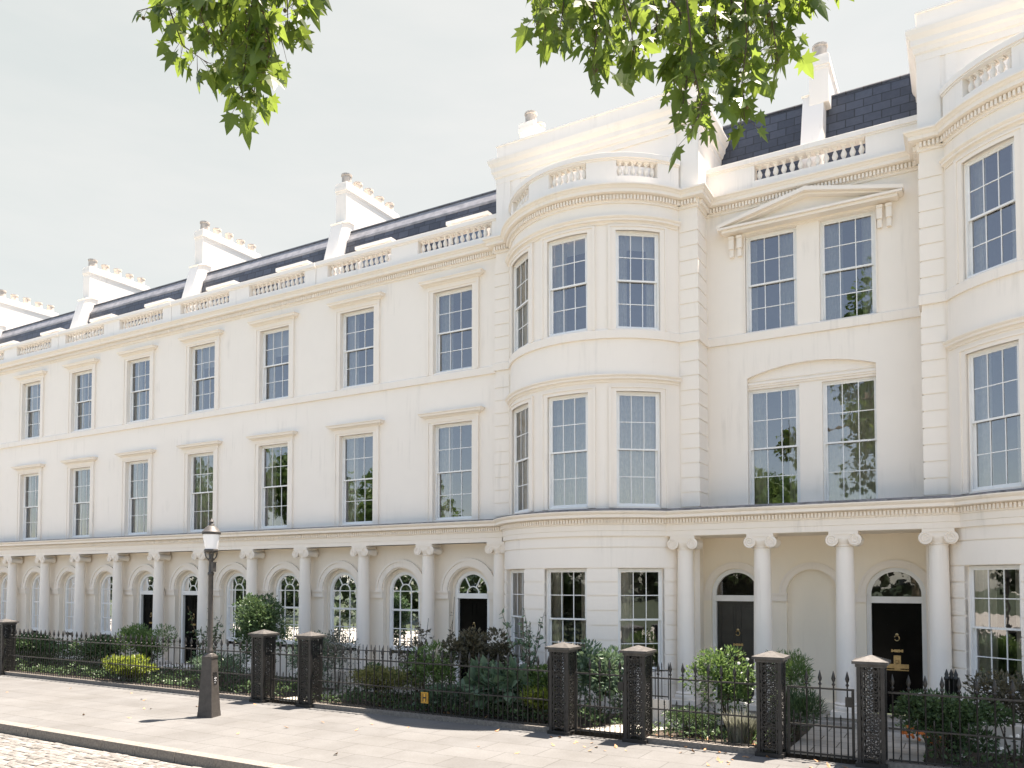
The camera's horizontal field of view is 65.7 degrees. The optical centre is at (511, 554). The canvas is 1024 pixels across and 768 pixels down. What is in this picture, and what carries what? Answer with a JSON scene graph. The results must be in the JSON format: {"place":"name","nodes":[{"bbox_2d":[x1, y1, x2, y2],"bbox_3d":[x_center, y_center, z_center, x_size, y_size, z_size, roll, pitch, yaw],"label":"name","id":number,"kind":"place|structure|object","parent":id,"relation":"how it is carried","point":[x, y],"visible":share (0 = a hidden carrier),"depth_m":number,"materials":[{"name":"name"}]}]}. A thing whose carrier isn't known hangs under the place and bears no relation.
{"place":"outdoors","nodes":[
{"label":"outdoors","id":0,"kind":"place"},
{"bbox_2d":[0,289,74,654],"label":"terraced house","id":1,"kind":"structure","parent":0,"point":[29,338],"depth_m":28.24,"materials":[{"name":"beige paint"}]},
{"bbox_2d":[1,573,7,629],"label":"arched window","id":2,"kind":"structure","parent":1,"relation":"in","point":[4,584],"depth_m":28.93,"materials":[{"name":"white glass"}]},
{"bbox_2d":[10,463,44,540],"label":"window","id":3,"kind":"structure","parent":1,"relation":"in","point":[32,501],"depth_m":28.25,"materials":[{"name":"white paint"}]},
{"bbox_2d":[13,370,46,440],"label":"window","id":4,"kind":"structure","parent":1,"relation":"in","point":[34,408],"depth_m":28.35,"materials":[{"name":"white paint"}]},
{"bbox_2d":[31,575,39,632],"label":"arched window","id":5,"kind":"structure","parent":1,"relation":"in","point":[36,584],"depth_m":27.91,"materials":[{"name":"glass"}]},
{"bbox_2d":[35,258,186,665],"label":"terraced house","id":6,"kind":"structure","parent":0,"point":[111,354],"depth_m":25.81,"materials":[{"name":"beige paint"}]},
{"bbox_2d":[65,574,74,634],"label":"arched window","id":7,"kind":"structure","parent":6,"relation":"in","point":[70,584],"depth_m":26.90,"materials":[{"name":"white glass"}]},
{"bbox_2d":[60,456,97,538],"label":"window","id":8,"kind":"structure","parent":6,"relation":"in","point":[83,478],"depth_m":26.76,"materials":[{"name":"white paint"}]},
{"bbox_2d":[61,358,99,432],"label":"window","id":9,"kind":"structure","parent":6,"relation":"in","point":[85,382],"depth_m":26.88,"materials":[{"name":"white paint"}]},
{"bbox_2d":[100,574,112,635],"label":"arched window","id":10,"kind":"structure","parent":6,"relation":"in","point":[106,588],"depth_m":25.88,"materials":[{"name":"glass"}]},
{"bbox_2d":[114,449,155,535],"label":"window","id":11,"kind":"structure","parent":6,"relation":"in","point":[140,472],"depth_m":25.28,"materials":[{"name":"white paint"}]},
{"bbox_2d":[116,344,157,423],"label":"window","id":12,"kind":"structure","parent":6,"relation":"in","point":[142,371],"depth_m":25.38,"materials":[{"name":"white paint"}]},
{"bbox_2d":[143,594,152,659],"bbox_3d":[-11.273,2.282,24.805,0.820,2.050,0.100,-1,-2,30],"label":"door","id":13,"kind":"structure","parent":6,"relation":"in","point":[147,599],"depth_m":24.90,"materials":[{"name":"black paint"}]},
{"bbox_2d":[149,221,328,677],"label":"terraced house","id":14,"kind":"structure","parent":0,"point":[240,326],"depth_m":22.84,"materials":[{"name":"beige paint"}]},
{"bbox_2d":[184,595,196,663],"bbox_3d":[-9.544,2.247,23.811,0.820,2.050,0.100,-1,-2,30],"label":"door","id":15,"kind":"structure","parent":14,"relation":"in","point":[190,600],"depth_m":23.89,"materials":[{"name":"black paint"}]},
{"bbox_2d":[176,440,222,532],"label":"window","id":16,"kind":"structure","parent":14,"relation":"in","point":[204,467],"depth_m":23.74,"materials":[{"name":"white paint"}]},
{"bbox_2d":[177,329,223,414],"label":"window","id":17,"kind":"structure","parent":14,"relation":"in","point":[206,359],"depth_m":23.89,"materials":[{"name":"white paint"}]},
{"bbox_2d":[226,573,245,644],"bbox_3d":[-7.612,1.550,23.192,1.260,2.120,0.990,-1,-2,30],"label":"arched window","id":18,"kind":"structure","parent":14,"relation":"in","point":[236,586],"depth_m":22.91,"materials":[{"name":"glass"}]},
{"bbox_2d":[245,430,297,529],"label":"window","id":19,"kind":"structure","parent":14,"relation":"in","point":[277,460],"depth_m":22.31,"materials":[{"name":"white paint"}]},
{"bbox_2d":[247,311,298,403],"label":"window","id":20,"kind":"structure","parent":14,"relation":"in","point":[278,345],"depth_m":22.40,"materials":[{"name":"white paint"}]},
{"bbox_2d":[276,573,298,646],"bbox_3d":[-5.883,1.516,22.198,1.260,2.120,0.990,-1,-2,30],"label":"arched window","id":21,"kind":"structure","parent":14,"relation":"in","point":[287,587],"depth_m":21.81,"materials":[{"name":"glass"}]},
{"bbox_2d":[296,110,545,687],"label":"terraced house","id":22,"kind":"structure","parent":0,"point":[403,533],"depth_m":19.88,"materials":[{"name":"beige paint"}]},
{"bbox_2d":[330,572,356,650],"bbox_3d":[-4.153,1.481,21.204,1.260,2.120,0.990,-1,-2,30],"label":"arched window","id":23,"kind":"structure","parent":22,"relation":"in","point":[343,600],"depth_m":20.82,"materials":[{"name":"glass"}]},
{"bbox_2d":[325,419,384,525],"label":"window","id":24,"kind":"structure","parent":22,"relation":"in","point":[360,453],"depth_m":20.83,"materials":[{"name":"white paint"}]},
{"bbox_2d":[326,291,385,390],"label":"window","id":25,"kind":"structure","parent":22,"relation":"in","point":[361,329],"depth_m":20.94,"materials":[{"name":"white paint"}]},
{"bbox_2d":[389,572,419,653],"bbox_3d":[-2.424,1.446,20.210,1.260,2.120,0.990,-1,-2,30],"label":"arched window","id":26,"kind":"structure","parent":22,"relation":"in","point":[404,600],"depth_m":19.84,"materials":[{"name":"glass"}]},
{"bbox_2d":[417,268,484,375],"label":"window","id":27,"kind":"structure","parent":22,"relation":"in","point":[457,311],"depth_m":19.45,"materials":[{"name":"white paint"}]},
{"bbox_2d":[417,406,484,521],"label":"window","id":28,"kind":"structure","parent":22,"relation":"in","point":[457,445],"depth_m":19.34,"materials":[{"name":"white paint"}]},
{"bbox_2d":[460,598,486,684],"bbox_3d":[-0.896,2.074,18.842,0.820,2.050,0.100,-1,-2,30],"label":"door","id":29,"kind":"structure","parent":22,"relation":"in","point":[473,612],"depth_m":18.89,"materials":[{"name":"black paint"}]},
{"bbox_2d":[0,675,860,767],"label":"pavement","id":30,"kind":"structure","parent":0,"point":[314,738],"depth_m":13.36,"materials":[{"name":"stone"}]},
{"bbox_2d":[0,619,18,674],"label":"gate pier","id":31,"kind":"structure","parent":30,"relation":"on","point":[5,652],"depth_m":22.34,"materials":[{"name":"metal"}]},
{"bbox_2d":[4,629,257,700],"bbox_3d":[-9.886,2.715,19.868,9.950,1.460,0.175,-1,-2,30],"label":"iron railing","id":32,"kind":"object","parent":30,"relation":"on","point":[165,688],"visible":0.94,"depth_m":19.73,"materials":[{"name":"metal"}]},
{"bbox_2d":[197,518,220,717],"bbox_3d":[-5.860,1.219,15.414,0.356,3.840,0.356,0,-2,12],"label":"street lamp","id":33,"kind":"object","parent":30,"relation":"on","point":[209,702],"visible":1,"depth_m":15.34,"materials":[{"name":"metal"}]},
{"bbox_2d":[248,629,279,702],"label":"gate pier","id":34,"kind":"structure","parent":30,"relation":"on","point":[263,638],"depth_m":17.21,"materials":[{"name":"metal"}]},
{"bbox_2d":[270,642,302,704],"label":"iron gate","id":35,"kind":"structure","parent":34,"relation":"attached to","point":[272,679],"depth_m":17.04,"materials":[{"name":"metal"}]},
{"bbox_2d":[294,631,326,707],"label":"gate pier","id":36,"kind":"structure","parent":30,"relation":"on","point":[306,687],"depth_m":16.53,"materials":[{"name":"metal"}]},
{"bbox_2d":[312,644,555,731],"bbox_3d":[-1.680,2.550,15.153,5.580,1.460,0.175,-1,-2,30],"label":"iron railing","id":37,"kind":"object","parent":30,"relation":"on","point":[478,720],"visible":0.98,"depth_m":14.97,"materials":[{"name":"metal"}]},
{"bbox_2d":[421,692,427,702],"bbox_3d":[-1.651,2.726,15.098,0.164,0.205,0.059,-1,-2,30],"label":"hydrant sign","id":38,"kind":"object","parent":37,"relation":"attached to","point":[424,697],"visible":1,"depth_m":15.07,"materials":[{"name":"metal"}]},
{"bbox_2d":[69,688,847,767],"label":"fallen leaves","id":39,"kind":"object","parent":30,"relation":"on","point":[668,734],"visible":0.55,"depth_m":12.46,"materials":[{"name":"brown plant"}]},
{"bbox_2d":[545,642,580,735],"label":"gate pier","id":40,"kind":"structure","parent":30,"relation":"on","point":[568,651],"depth_m":13.59,"materials":[{"name":"metal"}]},
{"bbox_2d":[575,658,623,738],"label":"iron gate","id":41,"kind":"structure","parent":40,"relation":"attached to","point":[620,686],"depth_m":13.34,"materials":[{"name":"metal"}]},
{"bbox_2d":[619,645,656,743],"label":"gate pier","id":42,"kind":"structure","parent":30,"relation":"on","point":[644,713],"depth_m":12.91,"materials":[{"name":"metal"}]},
{"bbox_2d":[646,663,756,754],"bbox_3d":[2.983,2.457,12.473,1.800,1.460,0.175,-1,-2,30],"label":"iron railing","id":43,"kind":"object","parent":30,"relation":"on","point":[721,745],"visible":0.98,"depth_m":12.44,"materials":[{"name":"metal"}]},
{"bbox_2d":[751,651,789,758],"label":"gate pier","id":44,"kind":"structure","parent":30,"relation":"on","point":[763,696],"depth_m":11.85,"materials":[{"name":"metal"}]},
{"bbox_2d":[851,655,890,767],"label":"gate pier","id":45,"kind":"structure","parent":30,"relation":"on","point":[877,663],"depth_m":11.15,"materials":[{"name":"metal"}]},
{"bbox_2d":[886,674,1023,767],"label":"iron railing","id":46,"kind":"object","parent":30,"relation":"on","point":[896,763],"visible":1,"depth_m":10.79,"materials":[{"name":"metal"}]},
{"bbox_2d":[0,0,952,314],"label":"sky","id":47,"kind":"structure","parent":0,"point":[109,156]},
{"bbox_2d":[15,656,1022,767],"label":"garden soil","id":48,"kind":"structure","parent":0,"point":[845,761],"depth_m":14.52,"materials":[{"name":"brown soil"}]},
{"bbox_2d":[5,631,80,666],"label":"garden shrub","id":49,"kind":"object","parent":48,"relation":"on","point":[29,646],"visible":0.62,"depth_m":23.18,"materials":[{"name":"green plant"}]},
{"bbox_2d":[68,634,124,672],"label":"garden shrub","id":50,"kind":"object","parent":48,"relation":"on","point":[87,645],"visible":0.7,"depth_m":22.06,"materials":[{"name":"green plant"}]},
{"bbox_2d":[101,654,161,681],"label":"garden shrub","id":51,"kind":"object","parent":48,"relation":"on","point":[132,663],"visible":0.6,"depth_m":20.05,"materials":[{"name":"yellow plant"}]},
{"bbox_2d":[111,623,178,676],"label":"garden shrub","id":52,"kind":"object","parent":48,"relation":"on","point":[139,631],"visible":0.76,"depth_m":21.19,"materials":[{"name":"green plant"}]},
{"bbox_2d":[186,608,224,659],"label":"garden shrub","id":53,"kind":"object","parent":48,"relation":"on","point":[215,631],"visible":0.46,"depth_m":20.02,"materials":[{"name":"green plant"}]},
{"bbox_2d":[187,649,247,686],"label":"garden shrub","id":54,"kind":"object","parent":48,"relation":"on","point":[224,662],"visible":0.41,"depth_m":18.82,"materials":[{"name":"green plant"}]},
{"bbox_2d":[229,592,290,663],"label":"garden shrub","id":55,"kind":"object","parent":48,"relation":"on","point":[255,613],"visible":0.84,"depth_m":18.64,"materials":[{"name":"green plant"}]},
{"bbox_2d":[284,630,341,689],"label":"garden shrub","id":56,"kind":"object","parent":48,"relation":"on","point":[296,653],"visible":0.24,"depth_m":18.11,"materials":[{"name":"green plant"}]},
{"bbox_2d":[280,688,365,702],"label":"garden path","id":57,"kind":"structure","parent":48,"relation":"on","point":[333,692],"depth_m":17.98,"materials":[{"name":"stone"}]},
{"bbox_2d":[318,626,360,689],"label":"garden shrub","id":58,"kind":"object","parent":48,"relation":"on","point":[333,639],"visible":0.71,"depth_m":18.35,"materials":[{"name":"green plant"}]},
{"bbox_2d":[323,644,418,694],"bbox_3d":[-3.410,2.693,18.662,3.260,1.160,0.160,-1,-2,30],"label":"area railing","id":59,"kind":"object","parent":48,"relation":"on","point":[348,673],"visible":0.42,"depth_m":18.82,"materials":[{"name":"metal"}]},
{"bbox_2d":[357,661,409,696],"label":"garden shrub","id":60,"kind":"object","parent":48,"relation":"on","point":[377,664],"visible":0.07,"depth_m":17.44,"materials":[{"name":"green plant"}]},
{"bbox_2d":[345,664,435,705],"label":"garden shrub","id":61,"kind":"object","parent":48,"relation":"on","point":[378,674],"visible":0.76,"depth_m":16.24,"materials":[{"name":"green plant"}]},
{"bbox_2d":[389,618,433,703],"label":"garden shrub","id":62,"kind":"object","parent":48,"relation":"on","point":[419,643],"visible":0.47,"depth_m":16.32,"materials":[{"name":"green plant"}]},
{"bbox_2d":[393,639,464,708],"bbox_3d":[-1.708,2.427,15.993,1.644,1.474,0.990,-1,-2,30],"label":"garden shrub","id":63,"kind":"object","parent":48,"relation":"on","point":[429,671],"visible":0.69,"depth_m":15.80,"materials":[{"name":"green plant"}]},
{"bbox_2d":[412,683,467,712],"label":"garden shrub","id":64,"kind":"object","parent":48,"relation":"on","point":[444,696],"visible":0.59,"depth_m":15.30,"materials":[{"name":"green plant"}]},
{"bbox_2d":[437,626,516,710],"bbox_3d":[-0.662,2.283,15.875,1.644,1.753,0.926,0,-2,11],"label":"garden shrub","id":65,"kind":"object","parent":48,"relation":"on","point":[473,643],"visible":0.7,"depth_m":15.74,"materials":[{"name":"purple plant"}]},
{"bbox_2d":[456,653,533,716],"bbox_3d":[-0.233,2.489,14.958,1.545,1.279,1.395,0,-2,-9],"label":"garden shrub","id":66,"kind":"object","parent":48,"relation":"on","point":[512,677],"visible":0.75,"depth_m":14.75,"materials":[{"name":"green plant"}]},
{"bbox_2d":[4,652,1022,767],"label":"ground cover","id":67,"kind":"object","parent":48,"relation":"on","point":[931,755],"visible":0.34,"depth_m":15.33,"materials":[{"name":"green plant"}]},
{"bbox_2d":[499,608,545,714],"bbox_3d":[0.296,2.072,15.308,0.766,2.129,1.066,-1,-2,30],"label":"garden shrub","id":68,"kind":"object","parent":48,"relation":"on","point":[528,644],"visible":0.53,"depth_m":15.14,"materials":[{"name":"green plant"}]},
{"bbox_2d":[519,684,555,723],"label":"garden shrub","id":69,"kind":"object","parent":48,"relation":"on","point":[535,703],"visible":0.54,"depth_m":14.25,"materials":[{"name":"green plant"}]},
{"bbox_2d":[513,662,562,717],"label":"garden shrub","id":70,"kind":"object","parent":48,"relation":"on","point":[543,680],"visible":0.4,"depth_m":14.70,"materials":[{"name":"green plant"}]},
{"bbox_2d":[571,636,630,721],"bbox_3d":[1.662,2.297,14.427,1.118,1.620,1.176,2,-3,-39],"label":"garden shrub","id":71,"kind":"object","parent":48,"relation":"on","point":[602,655],"visible":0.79,"depth_m":14.29,"materials":[{"name":"green plant"}]},
{"bbox_2d":[578,717,713,734],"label":"garden path","id":72,"kind":"structure","parent":48,"relation":"on","point":[618,728],"depth_m":13.78,"materials":[{"name":"stone"}]},
{"bbox_2d":[636,663,671,721],"bbox_3d":[2.511,2.550,14.568,0.810,1.160,0.160,-1,-2,30],"label":"area railing","id":73,"kind":"object","parent":48,"relation":"on","point":[661,705],"visible":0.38,"depth_m":14.40,"materials":[{"name":"metal"}]},
{"bbox_2d":[661,705,720,736],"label":"garden shrub","id":74,"kind":"object","parent":48,"relation":"on","point":[692,719],"visible":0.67,"depth_m":13.02,"materials":[{"name":"green plant"}]},
{"bbox_2d":[677,644,755,731],"bbox_3d":[3.517,2.291,13.373,1.488,1.555,0.746,-1,-2,30],"label":"garden shrub","id":75,"kind":"object","parent":48,"relation":"on","point":[728,688],"visible":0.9,"depth_m":13.31,"materials":[{"name":"green plant"}]},
{"bbox_2d":[715,665,745,724],"bbox_3d":[3.899,2.536,14.174,0.510,1.160,0.160,-1,-2,30],"label":"area railing","id":76,"kind":"object","parent":48,"relation":"on","point":[718,705],"visible":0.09,"depth_m":14.11,"materials":[{"name":"metal"}]},
{"bbox_2d":[722,709,756,743],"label":"grassy plant","id":77,"kind":"object","parent":48,"relation":"on","point":[752,727],"visible":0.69,"depth_m":12.34,"materials":[{"name":"green plant"}]},
{"bbox_2d":[765,646,815,734],"bbox_3d":[4.648,2.312,13.303,0.940,1.511,0.939,-1,-2,30],"label":"garden shrub","id":78,"kind":"object","parent":48,"relation":"on","point":[798,665],"visible":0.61,"depth_m":13.19,"materials":[{"name":"green plant"}]},
{"bbox_2d":[769,677,829,741],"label":"garden shrub","id":79,"kind":"object","parent":48,"relation":"on","point":[798,704],"visible":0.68,"depth_m":12.55,"materials":[{"name":"green plant"}]},
{"bbox_2d":[787,726,929,761],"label":"garden path","id":80,"kind":"structure","parent":48,"relation":"on","point":[905,746],"depth_m":12.34,"materials":[{"name":"stone"}]},
{"bbox_2d":[895,723,941,744],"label":"garden shrub","id":81,"kind":"object","parent":48,"relation":"on","point":[922,734],"visible":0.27,"depth_m":12.46,"materials":[{"name":"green plant"}]},
{"bbox_2d":[944,669,959,753],"bbox_3d":[6.578,2.341,11.866,0.200,1.250,0.140,-1,-2,30],"label":"area post","id":82,"kind":"object","parent":48,"relation":"on","point":[950,681],"visible":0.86,"depth_m":11.86,"materials":[{"name":"metal"}]},
{"bbox_2d":[889,688,1019,760],"bbox_3d":[6.250,2.454,11.270,1.658,1.094,0.904,-1,-2,30],"label":"garden shrub","id":83,"kind":"object","parent":48,"relation":"on","point":[950,709],"visible":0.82,"depth_m":11.17,"materials":[{"name":"green plant"}]},
{"bbox_2d":[962,667,1023,762],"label":"garden shrub","id":84,"kind":"object","parent":48,"relation":"on","point":[1003,688],"visible":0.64,"depth_m":11.27,"materials":[{"name":"green plant"}]},
{"bbox_2d":[973,681,1023,755],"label":"area railing","id":85,"kind":"object","parent":48,"relation":"on","point":[1018,730],"visible":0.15,"depth_m":11.77,"materials":[{"name":"metal"}]},
{"bbox_2d":[482,0,1023,737],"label":"bow fronted houses","id":86,"kind":"structure","parent":0,"point":[756,394],"depth_m":15.61,"materials":[{"name":"beige paint"}]},
{"bbox_2d":[509,396,533,514],"bbox_3d":[0.259,-2.087,17.185,0.336,2.432,1.222,1,-2,-23],"label":"window","id":87,"kind":"structure","parent":86,"relation":"in","point":[527,411],"depth_m":17.39,"materials":[{"name":"white paint"}]},
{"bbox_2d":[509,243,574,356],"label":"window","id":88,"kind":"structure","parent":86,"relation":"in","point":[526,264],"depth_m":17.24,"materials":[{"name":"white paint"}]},
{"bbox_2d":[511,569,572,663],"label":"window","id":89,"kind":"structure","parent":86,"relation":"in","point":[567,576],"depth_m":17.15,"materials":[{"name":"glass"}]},
{"bbox_2d":[547,569,586,668],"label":"window","id":90,"kind":"structure","parent":86,"relation":"in","point":[555,624],"depth_m":16.19,"materials":[{"name":"glass"}]},
{"bbox_2d":[541,226,594,338],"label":"window","id":91,"kind":"structure","parent":86,"relation":"in","point":[582,247],"depth_m":16.45,"materials":[{"name":"white paint"}]},
{"bbox_2d":[541,386,595,510],"bbox_3d":[1.169,-2.123,16.160,1.222,2.432,0.336,-1,-2,30],"label":"window","id":92,"kind":"structure","parent":86,"relation":"in","point":[571,475],"depth_m":16.27,"materials":[{"name":"white paint"}]},
{"bbox_2d":[608,224,667,330],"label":"window","id":93,"kind":"structure","parent":86,"relation":"in","point":[634,291],"depth_m":16.06,"materials":[{"name":"white paint"}]},
{"bbox_2d":[609,385,668,508],"bbox_3d":[2.514,-2.133,15.889,1.222,2.432,0.336,0,-2,-7],"label":"window","id":94,"kind":"structure","parent":86,"relation":"in","point":[637,459],"depth_m":15.94,"materials":[{"name":"glass"}]},
{"bbox_2d":[618,568,662,670],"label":"window","id":95,"kind":"structure","parent":86,"relation":"in","point":[639,589],"depth_m":15.84,"materials":[{"name":"glass"}]},
{"bbox_2d":[717,601,753,702],"bbox_3d":[4.610,1.980,16.162,0.840,2.050,0.100,-1,-2,30],"label":"door","id":96,"kind":"structure","parent":86,"relation":"in","point":[735,618],"depth_m":16.18,"materials":[{"name":"black paint"}]},
{"bbox_2d":[746,227,797,331],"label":"window","id":97,"kind":"structure","parent":86,"relation":"in","point":[771,258],"depth_m":16.24,"materials":[{"name":"white paint"}]},
{"bbox_2d":[749,385,800,504],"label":"window","id":98,"kind":"structure","parent":86,"relation":"in","point":[774,413],"depth_m":16.23,"materials":[{"name":"clear glass"}]},
{"bbox_2d":[820,211,876,320],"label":"window","id":99,"kind":"structure","parent":86,"relation":"in","point":[847,244],"depth_m":15.53,"materials":[{"name":"white paint"}]},
{"bbox_2d":[822,376,877,500],"bbox_3d":[6.543,-2.167,15.296,1.010,2.460,0.217,-1,-2,30],"label":"window","id":100,"kind":"structure","parent":86,"relation":"in","point":[849,406],"depth_m":15.36,"materials":[{"name":"clear glass"}]},
{"bbox_2d":[872,603,922,714],"bbox_3d":[7.141,1.929,14.707,0.840,2.050,0.100,-1,-2,30],"label":"door","id":101,"kind":"structure","parent":86,"relation":"in","point":[896,627],"depth_m":14.69,"materials":[{"name":"black paint"}]},
{"bbox_2d":[953,124,1023,283],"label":"window","id":102,"kind":"structure","parent":86,"relation":"in","point":[998,174],"depth_m":13.32,"materials":[{"name":"white paint"}]},
{"bbox_2d":[957,331,1023,493],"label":"window","id":103,"kind":"structure","parent":86,"relation":"in","point":[1000,369],"depth_m":13.22,"materials":[{"name":"glass"}]},
{"bbox_2d":[969,565,1021,694],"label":"window","id":104,"kind":"structure","parent":86,"relation":"in","point":[999,604],"depth_m":13.05,"materials":[{"name":"glass"}]},
{"bbox_2d":[787,669,854,762],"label":"iron gate","id":105,"kind":"structure","parent":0,"point":[849,701],"depth_m":11.58,"materials":[{"name":"metal"}]},
{"label":"ground","id":106,"kind":"structure","parent":0,"visible":0},
{"bbox_2d":[0,720,299,767],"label":"kerb","id":107,"kind":"structure","parent":106,"relation":"on","point":[185,757],"depth_m":12.69,"materials":[{"name":"stone"}]},
{"bbox_2d":[132,0,853,172],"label":"plane tree","id":108,"kind":"object","parent":106,"relation":"on","point":[246,37],"visible":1,"depth_m":6.18,"materials":[{"name":"green plant"}]},
{"label":"road","id":109,"kind":"structure","parent":0,"visible":0},
{"bbox_2d":[0,733,201,767],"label":"road setts","id":110,"kind":"structure","parent":109,"relation":"on","point":[19,752],"depth_m":12.29,"materials":[{"name":"stone"}]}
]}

